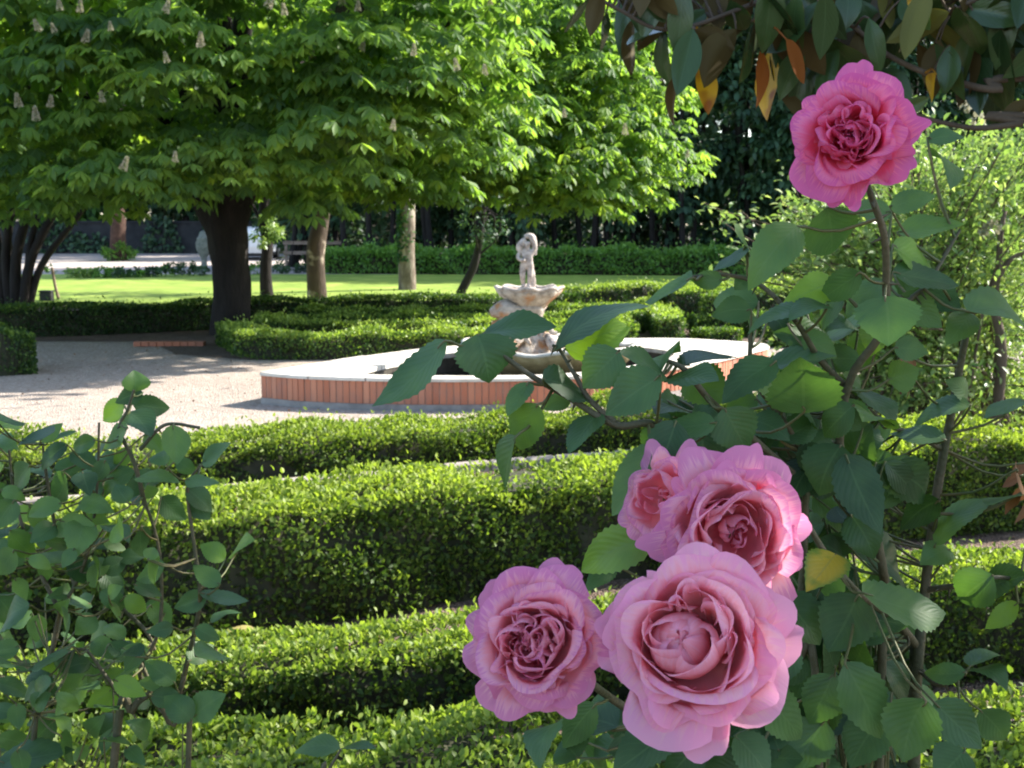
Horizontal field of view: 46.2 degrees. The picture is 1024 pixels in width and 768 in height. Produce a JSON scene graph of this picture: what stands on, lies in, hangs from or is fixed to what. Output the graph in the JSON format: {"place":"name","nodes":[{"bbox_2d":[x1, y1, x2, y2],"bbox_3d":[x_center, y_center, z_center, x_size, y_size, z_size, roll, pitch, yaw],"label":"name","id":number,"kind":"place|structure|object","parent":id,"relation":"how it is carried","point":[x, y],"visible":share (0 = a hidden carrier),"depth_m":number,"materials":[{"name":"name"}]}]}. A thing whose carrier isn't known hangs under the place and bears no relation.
{"place":"outdoors","nodes":[
{"label":"outdoors","id":0,"kind":"place"},
{"bbox_2d":[21,253,328,273],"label":"yard","id":1,"kind":"structure","parent":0,"point":[59,262],"depth_m":50.78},
{"bbox_2d":[98,164,161,260],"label":"red trunked tree","id":2,"kind":"object","parent":1,"relation":"on","point":[118,249],"visible":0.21,"depth_m":51.36,"materials":[{"name":"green plant"}]},
{"bbox_2d":[0,214,397,253],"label":"garden wall","id":3,"kind":"structure","parent":1,"relation":"on","point":[163,236],"depth_m":62.79,"materials":[{"name":"grey paint"}]},
{"bbox_2d":[196,230,208,271],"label":"stone urn","id":4,"kind":"object","parent":1,"relation":"on","point":[202,246],"visible":0.73,"depth_m":40.12,"materials":[{"name":"grey stone"}]},
{"bbox_2d":[271,263,291,273],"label":"border plant","id":5,"kind":"object","parent":1,"relation":"on","point":[282,270],"visible":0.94,"depth_m":39.27,"materials":[{"name":"green plant"}]},
{"bbox_2d":[285,262,306,272],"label":"border plant","id":6,"kind":"object","parent":1,"relation":"on","point":[296,268],"visible":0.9,"depth_m":39.57,"materials":[{"name":"green plant"}]},
{"bbox_2d":[298,263,306,272],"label":"border plant","id":7,"kind":"object","parent":1,"relation":"on","point":[303,267],"visible":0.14,"depth_m":39.54,"materials":[{"name":"green plant"}]},
{"bbox_2d":[283,241,340,266],"bbox_3d":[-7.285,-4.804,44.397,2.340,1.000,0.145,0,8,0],"label":"bench","id":8,"kind":"object","parent":1,"relation":"on","point":[286,252],"visible":0.33,"depth_m":44.28,"materials":[{"name":"grey wood"}]},
{"bbox_2d":[252,2,381,266],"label":"evergreen tree","id":9,"kind":"object","parent":1,"relation":"on","point":[294,233],"visible":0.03,"depth_m":44.88,"materials":[{"name":"green plant"}]},
{"bbox_2d":[354,201,397,246],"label":"broad tree","id":10,"kind":"object","parent":1,"relation":"on","point":[382,226],"visible":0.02,"depth_m":60.63,"materials":[{"name":"green plant"}]},
{"bbox_2d":[328,167,454,254],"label":"evergreen tree","id":11,"kind":"object","parent":1,"relation":"on","point":[425,232],"visible":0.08,"depth_m":43.94,"materials":[{"name":"green plant"}]},
{"bbox_2d":[248,227,279,257],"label":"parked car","id":12,"kind":"object","parent":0,"point":[253,250],"visible":0.2,"depth_m":52.41,"materials":[{"name":"white paint"}]},
{"bbox_2d":[13,306,769,359],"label":"parterre soil","id":13,"kind":"structure","parent":0,"point":[210,348],"depth_m":17.58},
{"bbox_2d":[0,186,96,303],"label":"multistem tree","id":14,"kind":"object","parent":13,"relation":"on","point":[15,285],"visible":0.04,"depth_m":24.22,"materials":[{"name":"brown plant"}]},
{"bbox_2d":[133,341,205,345],"bbox_3d":[-4.768,-0.563,16.714,0.969,0.062,0.143,0,8,-2],"label":"brick edging","id":15,"kind":"object","parent":13,"relation":"on","point":[169,343],"visible":1,"depth_m":16.65,"materials":[{"name":"brick"}]},
{"bbox_2d":[0,287,580,336],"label":"box hedge","id":16,"kind":"object","parent":13,"relation":"on","point":[57,318],"visible":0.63,"depth_m":18.66,"materials":[{"name":"green plant"}]},
{"bbox_2d":[0,0,719,335],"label":"chestnut tree","id":17,"kind":"object","parent":13,"relation":"on","point":[334,107],"visible":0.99,"depth_m":14.53,"materials":[{"name":"green plant"}]},
{"bbox_2d":[214,314,639,359],"bbox_3d":[-1.203,-0.663,15.953,5.954,0.544,2.118,0,8,0],"label":"box hedge","id":18,"kind":"object","parent":13,"relation":"on","point":[247,338],"visible":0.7,"depth_m":15.26,"materials":[{"name":"green plant"}]},
{"bbox_2d":[253,307,637,336],"bbox_3d":[-0.930,-0.825,17.112,5.538,0.569,0.711,-1,8,-6],"label":"box hedge","id":19,"kind":"object","parent":13,"relation":"on","point":[308,323],"visible":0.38,"depth_m":16.89,"materials":[{"name":"green plant"}]},
{"bbox_2d":[253,303,647,333],"bbox_3d":[-0.884,-0.972,18.187,5.999,0.559,0.847,-1,8,-7],"label":"box hedge","id":20,"kind":"object","parent":13,"relation":"on","point":[638,315],"visible":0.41,"depth_m":17.95,"materials":[{"name":"green plant"}]},
{"bbox_2d":[292,298,640,319],"bbox_3d":[-0.554,-1.136,19.464,5.950,0.535,0.922,-2,8,-13],"label":"box hedge","id":21,"kind":"object","parent":13,"relation":"on","point":[552,306],"visible":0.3,"depth_m":19.08,"materials":[{"name":"green plant"}]},
{"bbox_2d":[633,292,686,337],"bbox_3d":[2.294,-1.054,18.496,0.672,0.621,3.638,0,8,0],"label":"topiary ball","id":22,"kind":"object","parent":13,"relation":"on","point":[666,320],"visible":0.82,"depth_m":16.99,"materials":[{"name":"green plant"}]},
{"bbox_2d":[557,274,801,304],"bbox_3d":[3.766,-1.867,24.213,6.868,0.714,1.106,-3,8,-22],"label":"box hedge","id":23,"kind":"object","parent":13,"relation":"on","point":[624,291],"visible":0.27,"depth_m":23.40,"materials":[{"name":"green plant"}]},
{"bbox_2d":[689,320,743,341],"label":"box hedge","id":24,"kind":"object","parent":13,"relation":"on","point":[724,332],"visible":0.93,"depth_m":17.22,"materials":[{"name":"green plant"}]},
{"bbox_2d":[685,287,767,337],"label":"stepped topiary","id":25,"kind":"object","parent":13,"relation":"on","point":[707,310],"visible":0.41,"depth_m":17.96,"materials":[{"name":"green plant"}]},
{"bbox_2d":[649,282,846,318],"bbox_3d":[4.878,-1.413,20.413,5.447,0.817,0.890,-2,8,-16],"label":"box hedge","id":26,"kind":"object","parent":13,"relation":"on","point":[685,299],"visible":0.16,"depth_m":19.63,"materials":[{"name":"green plant"}]},
{"bbox_2d":[761,321,1022,347],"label":"box hedge","id":27,"kind":"object","parent":13,"relation":"on","point":[770,334],"visible":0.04,"depth_m":16.64,"materials":[{"name":"green plant"}]},
{"bbox_2d":[16,42,931,224],"label":"sky","id":28,"kind":"structure","parent":0,"point":[931,42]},
{"bbox_2d":[0,341,1023,452],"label":"gravel","id":29,"kind":"structure","parent":0,"point":[68,405],"depth_m":12.53,"materials":[{"name":"beige gravel"}]},
{"bbox_2d":[0,318,38,375],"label":"box bush","id":30,"kind":"object","parent":29,"relation":"on","point":[18,352],"visible":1,"depth_m":13.56,"materials":[{"name":"green plant"}]},
{"bbox_2d":[17,347,381,438],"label":"fallen leaves","id":31,"kind":"object","parent":29,"relation":"on","point":[173,389],"visible":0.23,"depth_m":12.96,"materials":[{"name":"brown plant"}]},
{"bbox_2d":[0,373,1023,497],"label":"box hedge","id":32,"kind":"object","parent":29,"relation":"on","point":[313,444],"visible":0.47,"depth_m":8.31,"materials":[{"name":"green plant"}]},
{"bbox_2d":[260,338,768,410],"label":"fountain pool","id":33,"kind":"structure","parent":29,"relation":"on","point":[356,383],"depth_m":11.22,"materials":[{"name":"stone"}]},
{"bbox_2d":[435,363,636,375],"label":"water","id":34,"kind":"structure","parent":33,"relation":"in","point":[458,373],"depth_m":12.94,"materials":[{"name":"grey liquid"}]},
{"bbox_2d":[461,233,643,374],"bbox_3d":[0.424,-0.836,12.704,1.952,1.517,1.970,0,8,0],"label":"fountain","id":35,"kind":"object","parent":34,"relation":"on","point":[532,354],"visible":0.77,"depth_m":12.35,"materials":[{"name":"stone"}]},
{"bbox_2d":[11,467,1023,740],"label":"soil","id":36,"kind":"structure","parent":0,"point":[1005,539],"depth_m":5.50,"materials":[{"name":"brown soil"}]},
{"bbox_2d":[0,370,375,767],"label":"rose bush","id":37,"kind":"object","parent":36,"relation":"on","point":[82,671],"visible":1,"depth_m":1.46,"materials":[{"name":"green plant"}]},
{"bbox_2d":[228,625,266,643],"bbox_3d":[-1.017,0.973,4.594,0.195,0.118,0.049,1,8,11],"label":"dry leaf blade","id":38,"kind":"object","parent":36,"relation":"on","point":[242,627],"visible":0.31,"depth_m":4.59,"materials":[{"name":"yellow plant"}]},
{"bbox_2d":[17,449,629,508],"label":"stone kerb","id":39,"kind":"structure","parent":36,"relation":"on","point":[547,458],"depth_m":8.43,"materials":[{"name":"beige stone"}]},
{"bbox_2d":[0,408,1023,658],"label":"box hedge","id":40,"kind":"object","parent":36,"relation":"on","point":[346,548],"visible":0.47,"depth_m":5.36,"materials":[{"name":"green plant"}]},
{"bbox_2d":[0,538,1023,745],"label":"box hedge","id":41,"kind":"object","parent":36,"relation":"on","point":[417,671],"visible":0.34,"depth_m":4.17,"materials":[{"name":"green plant"}]},
{"bbox_2d":[0,665,1023,767],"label":"box hedge","id":42,"kind":"object","parent":36,"relation":"on","point":[265,748],"visible":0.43,"depth_m":3.35,"materials":[{"name":"green plant"}]},
{"bbox_2d":[372,59,1023,767],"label":"rose bush","id":43,"kind":"object","parent":36,"relation":"on","point":[740,621],"visible":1,"depth_m":0.89,"materials":[{"name":"green plant"}]},
{"bbox_2d":[564,0,1023,130],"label":"magnolia tree","id":44,"kind":"object","parent":36,"relation":"on","point":[973,55],"visible":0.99,"depth_m":2.75,"materials":[{"name":"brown plant"}]},
{"bbox_2d":[695,95,1023,435],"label":"flowering shrub","id":45,"kind":"object","parent":36,"relation":"on","point":[968,265],"visible":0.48,"depth_m":8.36,"materials":[{"name":"green plant"}]},
{"bbox_2d":[21,274,1023,314],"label":"lawn","id":46,"kind":"structure","parent":0,"point":[169,288],"depth_m":32.73,"materials":[{"name":"green plant"}]},
{"bbox_2d":[38,290,54,300],"bbox_3d":[-10.152,-1.927,26.180,0.290,0.230,0.230,0,8,0],"label":"drain box","id":47,"kind":"object","parent":46,"relation":"on","point":[43,294],"visible":0.9,"depth_m":26.09,"materials":[{"name":"grey paint"}]},
{"bbox_2d":[44,263,59,298],"bbox_3d":[-9.808,-2.186,25.453,0.356,0.777,0.266,-4,9,-29],"label":"tree stake","id":48,"kind":"object","parent":46,"relation":"on","point":[46,269],"visible":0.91,"depth_m":25.41,"materials":[{"name":"wood"}]},
{"bbox_2d":[61,267,82,277],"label":"border plant","id":49,"kind":"object","parent":46,"relation":"on","point":[70,271],"visible":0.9,"depth_m":36.50,"materials":[{"name":"green plant"}]},
{"bbox_2d":[73,267,93,277],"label":"border plant","id":50,"kind":"object","parent":46,"relation":"on","point":[76,273],"visible":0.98,"depth_m":36.37,"materials":[{"name":"green plant"}]},
{"bbox_2d":[84,267,101,276],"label":"border plant","id":51,"kind":"object","parent":46,"relation":"on","point":[94,273],"visible":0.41,"depth_m":36.85,"materials":[{"name":"green plant"}]},
{"bbox_2d":[91,265,113,277],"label":"border plant","id":52,"kind":"object","parent":46,"relation":"on","point":[108,272],"visible":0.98,"depth_m":36.55,"materials":[{"name":"green plant"}]},
{"bbox_2d":[112,266,135,277],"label":"border plant","id":53,"kind":"object","parent":46,"relation":"on","point":[118,270],"visible":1,"depth_m":36.46,"materials":[{"name":"green plant"}]},
{"bbox_2d":[121,269,147,277],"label":"border plant","id":54,"kind":"object","parent":46,"relation":"on","point":[141,273],"visible":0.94,"depth_m":36.81,"materials":[{"name":"green plant"}]},
{"bbox_2d":[133,266,155,276],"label":"border plant","id":55,"kind":"object","parent":46,"relation":"on","point":[148,273],"visible":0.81,"depth_m":37.09,"materials":[{"name":"green plant"}]},
{"bbox_2d":[147,265,168,276],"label":"border plant","id":56,"kind":"object","parent":46,"relation":"on","point":[155,274],"visible":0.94,"depth_m":37.24,"materials":[{"name":"green plant"}]},
{"bbox_2d":[156,265,177,275],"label":"border plant","id":57,"kind":"object","parent":46,"relation":"on","point":[172,272],"visible":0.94,"depth_m":37.43,"materials":[{"name":"green plant"}]},
{"bbox_2d":[163,261,185,275],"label":"border plant","id":58,"kind":"object","parent":46,"relation":"on","point":[179,267],"visible":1,"depth_m":37.41,"materials":[{"name":"green plant"}]},
{"bbox_2d":[178,260,197,275],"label":"border plant","id":59,"kind":"object","parent":46,"relation":"on","point":[192,265],"visible":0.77,"depth_m":37.80,"materials":[{"name":"green plant"}]},
{"bbox_2d":[188,265,211,275],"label":"border plant","id":60,"kind":"object","parent":46,"relation":"on","point":[198,270],"visible":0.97,"depth_m":37.81,"materials":[{"name":"green plant"}]},
{"bbox_2d":[203,23,286,298],"bbox_3d":[-5.270,-4.670,25.049,4.005,5.985,3.487,0,8,0],"label":"slender tree","id":61,"kind":"object","parent":46,"relation":"on","point":[268,235],"visible":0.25,"depth_m":24.70,"materials":[{"name":"green plant"}]},
{"bbox_2d":[249,261,259,273],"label":"border plant","id":62,"kind":"object","parent":46,"relation":"on","point":[252,266],"visible":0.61,"depth_m":38.78,"materials":[{"name":"green plant"}]},
{"bbox_2d":[252,0,329,298],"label":"forked tree","id":63,"kind":"object","parent":46,"relation":"on","point":[315,263],"depth_m":25.34,"materials":[{"name":"brown plant"}]},
{"bbox_2d":[318,0,519,289],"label":"ivy clad tree","id":64,"kind":"object","parent":46,"relation":"on","point":[405,226],"visible":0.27,"depth_m":30.06,"materials":[{"name":"brown plant"}]},
{"bbox_2d":[455,193,513,293],"bbox_3d":[-0.658,-3.439,28.266,1.270,2.764,1.308,-5,9,-31],"label":"leaning shrub","id":65,"kind":"object","parent":46,"relation":"on","point":[480,239],"visible":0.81,"depth_m":28.25,"materials":[{"name":"green plant"}]},
{"bbox_2d":[324,234,951,275],"bbox_3d":[3.966,-4.127,38.528,20.713,1.444,1.891,1,8,7],"label":"clipped hedge","id":66,"kind":"object","parent":46,"relation":"on","point":[373,258],"visible":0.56,"depth_m":38.56,"materials":[{"name":"green plant"}]},
{"bbox_2d":[441,225,1023,294],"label":"ground","id":67,"kind":"structure","parent":0,"point":[688,238],"depth_m":83.27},
{"bbox_2d":[15,196,141,220],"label":"broad tree","id":68,"kind":"object","parent":67,"relation":"on","point":[92,212],"depth_m":64.27,"materials":[{"name":"green plant"}]},
{"bbox_2d":[124,4,213,220],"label":"broad tree","id":69,"kind":"object","parent":67,"relation":"on","point":[188,215],"visible":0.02,"depth_m":65.70,"materials":[{"name":"green plant"}]},
{"bbox_2d":[250,24,309,220],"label":"broad tree","id":70,"kind":"object","parent":67,"relation":"on","point":[257,207],"depth_m":63.72,"materials":[{"name":"green plant"}]},
{"bbox_2d":[396,5,540,253],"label":"evergreen tree","id":71,"kind":"object","parent":67,"relation":"on","point":[452,232],"visible":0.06,"depth_m":44.16,"materials":[{"name":"green plant"}]},
{"bbox_2d":[466,0,605,255],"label":"evergreen tree","id":72,"kind":"object","parent":67,"relation":"on","point":[518,232],"visible":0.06,"depth_m":42.70,"materials":[{"name":"green plant"}]},
{"bbox_2d":[84,0,1023,247],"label":"wood","id":73,"kind":"object","parent":67,"relation":"on","point":[724,129],"depth_m":75.04,"materials":[{"name":"green plant"}]},
{"bbox_2d":[543,0,679,253],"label":"evergreen tree","id":74,"kind":"object","parent":67,"relation":"on","point":[604,229],"visible":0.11,"depth_m":43.01,"materials":[{"name":"green plant"}]},
{"bbox_2d":[601,28,758,254],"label":"evergreen tree","id":75,"kind":"object","parent":67,"relation":"on","point":[719,146],"visible":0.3,"depth_m":41.13,"materials":[{"name":"green plant"}]},
{"bbox_2d":[675,0,809,255],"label":"evergreen tree","id":76,"kind":"object","parent":67,"relation":"on","point":[748,193],"visible":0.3,"depth_m":40.51,"materials":[{"name":"green plant"}]},
{"bbox_2d":[762,21,926,240],"bbox_3d":[11.039,-10.195,40.273,6.036,13.502,5.935,0,8,0],"label":"evergreen tree","id":77,"kind":"object","parent":67,"relation":"on","point":[788,162],"visible":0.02,"depth_m":39.28,"materials":[{"name":"green plant"}]},
{"bbox_2d":[853,22,986,247],"bbox_3d":[13.772,-10.442,40.741,5.730,14.347,6.011,0,8,0],"label":"evergreen tree","id":78,"kind":"object","parent":67,"relation":"on","point":[948,107],"visible":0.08,"depth_m":39.19,"materials":[{"name":"green plant"}]},
{"bbox_2d":[941,82,1023,270],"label":"evergreen tree","id":79,"kind":"object","parent":67,"relation":"on","point":[1019,89],"visible":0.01,"depth_m":38.70,"materials":[{"name":"green plant"}]}
]}

